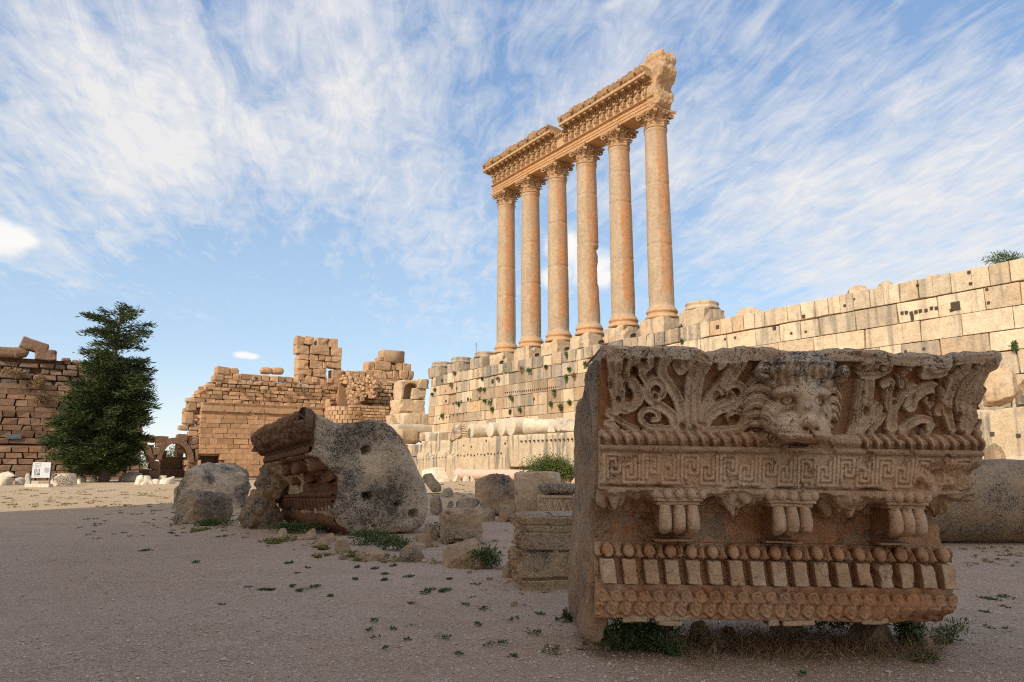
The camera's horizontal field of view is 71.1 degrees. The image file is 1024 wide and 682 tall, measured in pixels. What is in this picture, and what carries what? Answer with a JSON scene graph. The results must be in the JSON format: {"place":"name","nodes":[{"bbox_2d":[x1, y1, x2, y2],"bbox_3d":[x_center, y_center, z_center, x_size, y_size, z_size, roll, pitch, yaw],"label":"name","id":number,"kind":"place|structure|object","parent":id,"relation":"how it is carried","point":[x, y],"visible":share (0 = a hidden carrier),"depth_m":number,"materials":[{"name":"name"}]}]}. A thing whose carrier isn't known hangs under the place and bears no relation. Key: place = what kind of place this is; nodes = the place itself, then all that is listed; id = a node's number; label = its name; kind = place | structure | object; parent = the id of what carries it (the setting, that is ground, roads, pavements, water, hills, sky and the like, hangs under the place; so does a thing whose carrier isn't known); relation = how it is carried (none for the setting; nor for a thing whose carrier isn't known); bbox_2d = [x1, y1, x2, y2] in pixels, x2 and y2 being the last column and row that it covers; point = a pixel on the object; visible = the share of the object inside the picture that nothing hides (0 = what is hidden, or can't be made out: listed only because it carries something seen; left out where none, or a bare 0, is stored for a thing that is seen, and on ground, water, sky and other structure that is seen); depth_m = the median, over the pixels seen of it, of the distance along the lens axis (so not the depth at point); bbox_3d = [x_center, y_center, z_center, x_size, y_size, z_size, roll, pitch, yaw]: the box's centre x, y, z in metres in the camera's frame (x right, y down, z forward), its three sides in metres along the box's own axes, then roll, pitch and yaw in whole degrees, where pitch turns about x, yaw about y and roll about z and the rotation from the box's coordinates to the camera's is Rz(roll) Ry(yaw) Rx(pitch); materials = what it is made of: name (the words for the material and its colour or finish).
{"place":"outdoors","nodes":[
{"label":"outdoors","id":0,"kind":"place"},
{"bbox_2d":[0,465,1023,681],"bbox_3d":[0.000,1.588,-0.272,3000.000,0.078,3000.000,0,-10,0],"label":"ground","id":1,"kind":"structure","parent":0,"point":[42,520],"depth_m":7.89,"materials":[{"name":"gravel"}]},
{"bbox_2d":[0,476,12,485],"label":"pale stone","id":2,"kind":"object","parent":1,"relation":"on","point":[6,480],"visible":0.81,"depth_m":53.23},
{"bbox_2d":[25,462,52,486],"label":"information board","id":3,"kind":"object","parent":1,"relation":"on","point":[41,470],"visible":0.95,"depth_m":49.55,"materials":[{"name":"plastic"}]},
{"bbox_2d":[50,473,76,485],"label":"pale stone","id":4,"kind":"object","parent":1,"relation":"on","point":[63,479],"visible":0.98,"depth_m":53.07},
{"bbox_2d":[0,357,142,480],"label":"brown wall","id":5,"kind":"structure","parent":1,"relation":"on","point":[23,412],"depth_m":73.91,"materials":[{"name":"stone"}]},
{"bbox_2d":[0,347,18,357],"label":"stone block","id":6,"kind":"object","parent":5,"relation":"on","point":[6,352],"depth_m":74.25,"materials":[{"name":"brown stone"}]},
{"bbox_2d":[0,366,29,379],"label":"dry grass patch","id":7,"kind":"object","parent":5,"relation":"on","point":[18,374],"visible":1,"depth_m":73.36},
{"bbox_2d":[14,347,28,358],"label":"stone block","id":8,"kind":"object","parent":5,"relation":"on","point":[20,353],"depth_m":74.90,"materials":[{"name":"brown stone"}]},
{"bbox_2d":[30,373,46,388],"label":"dry grass patch","id":9,"kind":"object","parent":5,"relation":"on","point":[40,381],"visible":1,"depth_m":74.40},
{"bbox_2d":[35,392,50,402],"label":"dry grass patch","id":10,"kind":"object","parent":5,"relation":"on","point":[42,396],"visible":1,"depth_m":74.36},
{"bbox_2d":[35,349,56,361],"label":"stone block","id":11,"kind":"object","parent":5,"relation":"on","point":[49,355],"depth_m":76.11,"materials":[{"name":"brown stone"}]},
{"bbox_2d":[19,336,48,352],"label":"stone block","id":12,"kind":"object","parent":11,"relation":"on","point":[30,345],"depth_m":75.51,"materials":[{"name":"brown stone"}]},
{"bbox_2d":[35,301,162,481],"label":"conifer tree","id":13,"kind":"object","parent":1,"relation":"on","point":[101,417],"visible":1,"depth_m":64.76,"materials":[{"name":"green plant"}]},
{"bbox_2d":[118,471,141,481],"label":"pale stone","id":14,"kind":"object","parent":1,"relation":"on","point":[129,476],"visible":0.75,"depth_m":66.01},
{"bbox_2d":[139,451,185,477],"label":"wall","id":15,"kind":"structure","parent":1,"relation":"on","point":[170,467],"depth_m":85.33,"materials":[{"name":"brown stone"}]},
{"bbox_2d":[159,476,174,483],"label":"pale stone","id":16,"kind":"object","parent":1,"relation":"on","point":[170,480],"visible":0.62,"depth_m":57.36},
{"bbox_2d":[140,434,198,477],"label":"arcade","id":17,"kind":"object","parent":1,"relation":"on","point":[153,454],"visible":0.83,"depth_m":80.86,"materials":[{"name":"brown stone"}]},
{"bbox_2d":[173,489,232,523],"bbox_3d":[-8.601,4.653,20.005,1.556,1.016,1.154,5,-11,-26],"label":"boulder","id":18,"kind":"object","parent":1,"relation":"on","point":[192,506],"visible":0.77,"depth_m":19.69,"materials":[{"name":"stone"}]},
{"bbox_2d":[172,462,250,508],"bbox_3d":[-11.217,5.567,26.366,2.820,2.205,2.964,0,-10,0],"label":"boulder","id":19,"kind":"object","parent":1,"relation":"on","point":[232,480],"visible":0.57,"depth_m":26.03,"materials":[{"name":"stone"}]},
{"bbox_2d":[187,516,237,525],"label":"weed clump","id":20,"kind":"object","parent":1,"relation":"on","point":[211,522],"visible":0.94,"depth_m":18.60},
{"bbox_2d":[175,366,337,477],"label":"wall","id":21,"kind":"structure","parent":1,"relation":"on","point":[227,415],"depth_m":85.90,"materials":[{"name":"stone"}]},
{"bbox_2d":[293,335,343,387],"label":"tower remnant","id":22,"kind":"object","parent":21,"relation":"on","point":[317,359],"visible":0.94,"depth_m":92.94,"materials":[{"name":"stone"}]},
{"bbox_2d":[325,372,395,423],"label":"bastion","id":23,"kind":"object","parent":21,"relation":"on","point":[363,398],"visible":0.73,"depth_m":92.98,"materials":[{"name":"stone"}]},
{"bbox_2d":[362,356,413,381],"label":"stepped remnant","id":24,"kind":"object","parent":23,"relation":"on","point":[380,368],"visible":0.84,"depth_m":98.24,"materials":[{"name":"stone"}]},
{"bbox_2d":[378,350,404,363],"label":"capping block","id":25,"kind":"structure","parent":24,"relation":"on","point":[392,356],"depth_m":99.02,"materials":[{"name":"stone"}]},
{"bbox_2d":[238,489,284,528],"bbox_3d":[-6.349,4.333,18.334,1.108,1.090,1.345,0,-10,0],"label":"boulder","id":26,"kind":"object","parent":1,"relation":"on","point":[260,509],"visible":0.81,"depth_m":17.94,"materials":[{"name":"stone"}]},
{"bbox_2d":[254,464,288,502],"bbox_3d":[-6.528,3.873,19.673,0.989,1.176,1.522,5,-11,-25],"label":"boulder","id":27,"kind":"object","parent":26,"relation":"on","point":[274,485],"visible":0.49,"depth_m":19.15,"materials":[{"name":"stone"}]},
{"bbox_2d":[265,520,331,533],"bbox_3d":[-4.959,4.369,16.821,1.823,0.407,0.671,0,-10,0],"label":"weed clump","id":28,"kind":"object","parent":1,"relation":"on","point":[295,526],"visible":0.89,"depth_m":16.77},
{"bbox_2d":[303,528,315,539],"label":"prop stone","id":29,"kind":"object","parent":1,"relation":"on","point":[310,534],"visible":0.88,"depth_m":15.32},
{"bbox_2d":[250,407,427,534],"bbox_3d":[-4.690,3.398,18.344,3.206,2.994,5.328,6,-12,-32],"label":"fallen cornice block","id":30,"kind":"object","parent":1,"relation":"on","point":[340,477],"depth_m":16.46,"materials":[{"name":"grey stone"}]},
{"bbox_2d":[334,539,350,551],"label":"prop stone","id":31,"kind":"object","parent":1,"relation":"on","point":[341,545],"visible":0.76,"depth_m":13.13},
{"bbox_2d":[336,525,396,545],"bbox_3d":[-2.846,3.928,14.365,1.378,0.466,0.599,0,-10,0],"label":"weed clump","id":32,"kind":"object","parent":1,"relation":"on","point":[368,535],"visible":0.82,"depth_m":14.32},
{"bbox_2d":[355,546,384,560],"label":"boulder","id":33,"kind":"object","parent":1,"relation":"on","point":[369,553],"visible":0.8,"depth_m":12.10,"materials":[{"name":"stone"}]},
{"bbox_2d":[371,533,414,549],"bbox_3d":[-2.246,3.791,13.478,0.846,0.389,0.636,0,-10,0],"label":"weed clump","id":34,"kind":"object","parent":1,"relation":"on","point":[392,542],"visible":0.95,"depth_m":13.44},
{"bbox_2d":[386,379,428,465],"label":"niche pier","id":35,"kind":"structure","parent":1,"relation":"on","point":[407,404],"depth_m":91.18,"materials":[{"name":"stone"}]},
{"bbox_2d":[395,428,418,444],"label":"boulder","id":36,"kind":"object","parent":35,"relation":"on","point":[410,436],"visible":0.61,"depth_m":86.28,"materials":[{"name":"stone"}]},
{"bbox_2d":[390,424,431,432],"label":"fallen slab","id":37,"kind":"structure","parent":35,"relation":"on","point":[420,428],"depth_m":88.49,"materials":[{"name":"stone"}]},
{"bbox_2d":[420,432,441,442],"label":"ledge course","id":38,"kind":"object","parent":35,"relation":"on","point":[432,436],"visible":0.53,"depth_m":86.97,"materials":[{"name":"stone"}]},
{"bbox_2d":[399,543,424,562],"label":"boulder","id":39,"kind":"object","parent":1,"relation":"on","point":[411,553],"visible":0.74,"depth_m":11.87,"materials":[{"name":"stone"}]},
{"bbox_2d":[415,533,432,547],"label":"boulder","id":40,"kind":"object","parent":1,"relation":"on","point":[425,538],"visible":0.64,"depth_m":14.09,"materials":[{"name":"stone"}]},
{"bbox_2d":[422,526,436,540],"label":"boulder","id":41,"kind":"object","parent":1,"relation":"on","point":[431,531],"visible":0.59,"depth_m":15.20,"materials":[{"name":"stone"}]},
{"bbox_2d":[422,473,440,491],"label":"boulder","id":42,"kind":"object","parent":1,"relation":"on","point":[431,482],"visible":0.85,"depth_m":38.26,"materials":[{"name":"stone"}]},
{"bbox_2d":[147,492,724,649],"bbox_3d":[-3.812,5.596,23.353,12.243,0.183,34.782,0,-10,0],"label":"rubble","id":43,"kind":"object","parent":1,"relation":"on","point":[422,546],"visible":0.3,"depth_m":9.95,"materials":[{"name":"stone"}]},
{"bbox_2d":[422,467,449,481],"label":"stone block","id":44,"kind":"object","parent":1,"relation":"on","point":[439,474],"depth_m":64.38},
{"bbox_2d":[430,494,442,514],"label":"boulder","id":45,"kind":"object","parent":1,"relation":"on","point":[436,508],"visible":0.85,"depth_m":22.49,"materials":[{"name":"stone"}]},
{"bbox_2d":[442,487,453,496],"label":"boulder","id":46,"kind":"object","parent":1,"relation":"on","point":[447,492],"visible":1,"depth_m":34.58,"materials":[{"name":"stone"}]},
{"bbox_2d":[439,507,482,543],"bbox_3d":[-1.079,3.829,14.949,0.838,0.710,0.890,3,-10,-15],"label":"boulder","id":47,"kind":"object","parent":1,"relation":"on","point":[461,524],"visible":0.91,"depth_m":14.58,"materials":[{"name":"stone"}]},
{"bbox_2d":[443,538,487,568],"bbox_3d":[-0.743,3.445,11.620,0.780,0.472,0.972,0,-10,0],"label":"boulder","id":48,"kind":"object","parent":1,"relation":"on","point":[454,554],"visible":0.8,"depth_m":11.25,"materials":[{"name":"stone"}]},
{"bbox_2d":[456,497,478,507],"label":"boulder","id":49,"kind":"object","parent":1,"relation":"on","point":[463,502],"visible":0.69,"depth_m":21.94,"materials":[{"name":"stone"}]},
{"bbox_2d":[461,542,504,569],"bbox_3d":[-0.459,3.382,11.240,0.657,0.468,0.530,-3,-10,17],"label":"weed clump","id":50,"kind":"object","parent":1,"relation":"on","point":[487,553],"visible":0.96,"depth_m":11.18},
{"bbox_2d":[477,506,494,521],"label":"boulder","id":51,"kind":"object","parent":1,"relation":"on","point":[488,514],"visible":0.55,"depth_m":20.32,"materials":[{"name":"stone"}]},
{"bbox_2d":[475,473,514,513],"bbox_3d":[-0.519,4.909,23.124,1.334,1.285,2.218,0,-10,0],"label":"broken block","id":52,"kind":"object","parent":1,"relation":"on","point":[493,491],"depth_m":22.38,"materials":[{"name":"stone"}]},
{"bbox_2d":[497,503,515,521],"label":"boulder","id":53,"kind":"object","parent":1,"relation":"on","point":[506,511],"visible":0.87,"depth_m":20.21,"materials":[{"name":"stone"}]},
{"bbox_2d":[453,467,561,480],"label":"granite shaft","id":54,"kind":"object","parent":1,"relation":"on","point":[476,474],"visible":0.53,"depth_m":65.07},
{"bbox_2d":[502,560,512,577],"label":"boulder","id":55,"kind":"object","parent":1,"relation":"on","point":[507,571],"visible":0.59,"depth_m":10.20,"materials":[{"name":"stone"}]},
{"bbox_2d":[514,471,560,512],"bbox_3d":[0.752,4.515,20.914,1.383,1.404,1.013,0,-10,0],"label":"stone slab","id":56,"kind":"object","parent":1,"relation":"on","point":[526,485],"depth_m":20.50,"materials":[{"name":"stone"}]},
{"bbox_2d":[507,511,571,589],"bbox_3d":[0.443,2.817,9.726,0.922,0.939,0.945,1,-10,-7],"label":"moulded block","id":57,"kind":"object","parent":1,"relation":"on","point":[538,554],"depth_m":9.31,"materials":[{"name":"stone"}]},
{"bbox_2d":[518,448,573,482],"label":"leafy bush","id":58,"kind":"object","parent":1,"relation":"on","point":[560,465],"visible":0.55,"depth_m":44.94,"materials":[{"name":"plant"}]},
{"bbox_2d":[78,510,1016,675],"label":"ground weeds","id":59,"kind":"object","parent":1,"relation":"on","point":[427,590],"visible":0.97,"depth_m":8.61,"materials":[{"name":"plant"}]},
{"bbox_2d":[537,483,574,513],"bbox_3d":[1.356,4.448,19.663,1.306,1.099,1.234,0,-10,0],"label":"carved pilaster base","id":60,"kind":"object","parent":1,"relation":"on","point":[558,497],"visible":0.64,"depth_m":19.17,"materials":[{"name":"stone"}]},
{"bbox_2d":[561,606,572,621],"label":"weed clump","id":61,"kind":"object","parent":1,"relation":"on","point":[566,617],"visible":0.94,"depth_m":7.38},
{"bbox_2d":[587,628,609,649],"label":"prop stone","id":62,"kind":"object","parent":1,"relation":"on","point":[590,646],"visible":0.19,"depth_m":6.30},
{"bbox_2d":[567,345,1001,642],"bbox_3d":[2.242,1.381,6.455,3.382,2.481,2.368,0,-10,0],"label":"carved cornice block","id":63,"kind":"object","parent":62,"relation":"on","point":[752,483],"depth_m":5.82,"materials":[{"name":"stone"}]},
{"bbox_2d":[622,616,646,622],"bbox_3d":[1.013,2.298,5.988,0.202,0.056,0.302,-1,-10,3],"label":"flat tile","id":64,"kind":"object","parent":63,"relation":"on","point":[634,619],"visible":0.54,"depth_m":5.84,"materials":[{"name":"stone"}]},
{"bbox_2d":[649,618,682,625],"bbox_3d":[1.280,2.330,5.980,0.226,0.049,0.301,0,-10,0],"label":"flat tile","id":65,"kind":"object","parent":63,"relation":"on","point":[670,623],"visible":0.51,"depth_m":5.84,"materials":[{"name":"stone"}]},
{"bbox_2d":[653,615,689,621],"bbox_3d":[1.307,2.288,5.989,0.286,0.052,0.302,0,-10,0],"label":"flat tile","id":66,"kind":"object","parent":63,"relation":"on","point":[669,618],"visible":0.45,"depth_m":5.84,"materials":[{"name":"stone"}]},
{"bbox_2d":[567,618,691,652],"bbox_3d":[1.022,2.541,6.283,1.093,0.481,0.444,0,-10,0],"label":"weed clump","id":67,"kind":"object","parent":1,"relation":"on","point":[634,635],"visible":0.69,"depth_m":6.25,"materials":[{"name":"plant"}]},
{"bbox_2d":[643,631,689,656],"bbox_3d":[1.324,2.601,6.112,0.288,0.257,0.360,7,-12,-37],"label":"weed clump","id":68,"kind":"object","parent":1,"relation":"on","point":[668,647],"visible":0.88,"depth_m":6.09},
{"bbox_2d":[689,620,710,639],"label":"prop stone","id":69,"kind":"object","parent":1,"relation":"on","point":[695,627],"visible":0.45,"depth_m":6.64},
{"bbox_2d":[416,407,1023,481],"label":"ledge wall","id":70,"kind":"structure","parent":1,"relation":"on","point":[1003,429],"depth_m":67.04,"materials":[{"name":"stone"}]},
{"bbox_2d":[449,422,466,440],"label":"cornice fragment","id":71,"kind":"object","parent":70,"relation":"on","point":[459,431],"visible":0.88,"depth_m":77.94,"materials":[{"name":"stone"}]},
{"bbox_2d":[467,423,487,437],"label":"column drum","id":72,"kind":"object","parent":70,"relation":"on","point":[476,430],"depth_m":76.34,"materials":[{"name":"stone"}]},
{"bbox_2d":[486,422,499,436],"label":"column drum","id":73,"kind":"object","parent":70,"relation":"on","point":[491,429],"depth_m":73.20,"materials":[{"name":"stone"}]},
{"bbox_2d":[498,418,508,435],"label":"column drum","id":74,"kind":"object","parent":70,"relation":"on","point":[502,427],"depth_m":71.48,"materials":[{"name":"stone"}]},
{"bbox_2d":[507,417,524,435],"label":"column drum","id":75,"kind":"object","parent":70,"relation":"on","point":[514,425],"depth_m":70.06,"materials":[{"name":"stone"}]},
{"bbox_2d":[522,418,556,434],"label":"column drum","id":76,"kind":"object","parent":70,"relation":"on","point":[534,426],"depth_m":67.91,"materials":[{"name":"stone"}]},
{"bbox_2d":[556,418,574,431],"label":"stone block","id":77,"kind":"object","parent":70,"relation":"on","point":[565,425],"depth_m":63.02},
{"bbox_2d":[983,367,1018,406],"bbox_3d":[24.584,2.318,36.100,1.549,1.966,2.093,-7,-12,34],"label":"boulder","id":78,"kind":"object","parent":70,"relation":"on","point":[1001,385],"visible":0.9,"depth_m":35.52,"materials":[{"name":"stone"}]},
{"bbox_2d":[1015,379,1023,403],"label":"boulder","id":79,"kind":"object","parent":70,"relation":"on","point":[1019,398],"visible":0.84,"depth_m":37.33,"materials":[{"name":"stone"}]},
{"bbox_2d":[428,258,1023,439],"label":"podium wall","id":80,"kind":"structure","parent":1,"relation":"on","point":[979,309],"depth_m":47.12,"materials":[{"name":"stone"}]},
{"bbox_2d":[428,361,449,378],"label":"ruined column base","id":81,"kind":"object","parent":80,"relation":"on","point":[439,368],"visible":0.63,"depth_m":91.64,"materials":[{"name":"stone"}]},
{"bbox_2d":[447,357,471,373],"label":"ruined column base","id":82,"kind":"object","parent":80,"relation":"on","point":[458,364],"visible":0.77,"depth_m":87.64,"materials":[{"name":"stone"}]},
{"bbox_2d":[470,351,493,369],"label":"ruined column base","id":83,"kind":"object","parent":80,"relation":"on","point":[480,359],"visible":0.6,"depth_m":83.34,"materials":[{"name":"stone"}]},
{"bbox_2d":[490,187,520,365],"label":"column","id":84,"kind":"structure","parent":80,"relation":"on","point":[505,347],"depth_m":81.63,"materials":[{"name":"stone"}]},
{"bbox_2d":[514,174,546,360],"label":"column","id":85,"kind":"structure","parent":80,"relation":"on","point":[531,341],"depth_m":77.79,"materials":[{"name":"stone"}]},
{"bbox_2d":[539,159,574,355],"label":"column","id":86,"kind":"structure","parent":80,"relation":"on","point":[558,336],"depth_m":73.92,"materials":[{"name":"stone"}]},
{"bbox_2d":[567,142,607,348],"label":"column","id":87,"kind":"structure","parent":80,"relation":"on","point":[589,329],"depth_m":70.13,"materials":[{"name":"stone"}]},
{"bbox_2d":[598,124,640,343],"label":"column","id":88,"kind":"structure","parent":80,"relation":"on","point":[623,322],"depth_m":66.25,"materials":[{"name":"stone"}]},
{"bbox_2d":[633,103,678,335],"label":"column","id":89,"kind":"structure","parent":80,"relation":"on","point":[662,311],"depth_m":62.42,"materials":[{"name":"stone"}]},
{"bbox_2d":[482,49,676,192],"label":"entablature","id":90,"kind":"structure","parent":89,"relation":"on","point":[648,82],"depth_m":70.41,"materials":[{"name":"stone"}]},
{"bbox_2d":[679,300,724,326],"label":"ruined column base","id":91,"kind":"object","parent":80,"relation":"on","point":[696,312],"visible":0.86,"depth_m":57.20,"materials":[{"name":"stone"}]},
{"bbox_2d":[737,307,760,315],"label":"boulder","id":92,"kind":"object","parent":80,"relation":"on","point":[745,310],"visible":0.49,"depth_m":53.55,"materials":[{"name":"stone"}]},
{"bbox_2d":[847,285,866,293],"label":"boulder","id":93,"kind":"object","parent":80,"relation":"on","point":[856,288],"visible":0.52,"depth_m":46.77,"materials":[{"name":"stone"}]},
{"bbox_2d":[981,249,1023,263],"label":"wall top bush","id":94,"kind":"object","parent":80,"relation":"on","point":[1003,256],"visible":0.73,"depth_m":40.23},
{"bbox_2d":[720,626,735,638],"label":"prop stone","id":95,"kind":"object","parent":1,"relation":"on","point":[725,627],"visible":0.5,"depth_m":6.81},
{"bbox_2d":[769,623,807,636],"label":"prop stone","id":96,"kind":"object","parent":1,"relation":"on","point":[804,631],"visible":0.36,"depth_m":6.83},
{"bbox_2d":[809,621,852,633],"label":"weed clump","id":97,"kind":"object","parent":1,"relation":"on","point":[839,625],"visible":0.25,"depth_m":6.87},
{"bbox_2d":[846,622,894,648],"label":"prop stone","id":98,"kind":"object","parent":1,"relation":"on","point":[882,631],"visible":0.44,"depth_m":6.40,"materials":[{"name":"stone"}]},
{"bbox_2d":[887,621,933,649],"bbox_3d":[3.526,2.568,6.329,0.359,0.392,0.302,0,-10,0],"label":"weed clump","id":99,"kind":"object","parent":1,"relation":"on","point":[911,629],"visible":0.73,"depth_m":6.30,"materials":[{"name":"plant"}]},
{"bbox_2d":[908,651,939,663],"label":"weed clump","id":100,"kind":"object","parent":1,"relation":"on","point":[934,657],"visible":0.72,"depth_m":5.85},
{"bbox_2d":[930,615,976,644],"bbox_3d":[3.989,2.637,6.503,0.451,0.282,0.321,9,-13,-43],"label":"weed clump","id":101,"kind":"object","parent":1,"relation":"on","point":[949,634],"visible":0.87,"depth_m":6.49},
{"bbox_2d":[931,459,1023,542],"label":"column drum","id":102,"kind":"object","parent":1,"relation":"on","point":[992,511],"depth_m":14.32,"materials":[{"name":"stone"}]},
{"bbox_2d":[984,443,1005,459],"bbox_3d":[16.352,3.802,24.290,0.663,0.654,1.643,-7,-12,35],"label":"stone block","id":103,"kind":"object","parent":1,"relation":"on","point":[994,451],"depth_m":23.72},
{"bbox_2d":[0,483,1023,565],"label":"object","id":104,"kind":"structure","parent":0,"point":[350,554],"depth_m":14.94,"materials":[{"name":"stone"}]},
{"bbox_2d":[0,0,1023,464],"label":"sky","id":105,"kind":"structure","parent":0,"point":[253,177],"materials":[{"name":"blue"}]},
{"bbox_2d":[779,620,814,625],"bbox_3d":[2.343,2.327,5.984,0.268,0.050,0.311,0,-10,0],"label":"flat tile","id":106,"kind":"object","parent":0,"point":[800,623],"visible":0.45,"depth_m":5.84,"materials":[{"name":"stone"}]},
{"bbox_2d":[673,621,955,672],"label":"dry grass","id":107,"kind":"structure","parent":0,"point":[852,646],"depth_m":6.12,"materials":[{"name":"plant"}]},
{"bbox_2d":[859,618,887,624],"bbox_3d":[2.960,2.311,5.985,0.233,0.054,0.302,0,-10,0],"label":"flat tile","id":108,"kind":"object","parent":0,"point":[871,622],"visible":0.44,"depth_m":5.84,"materials":[{"name":"stone"}]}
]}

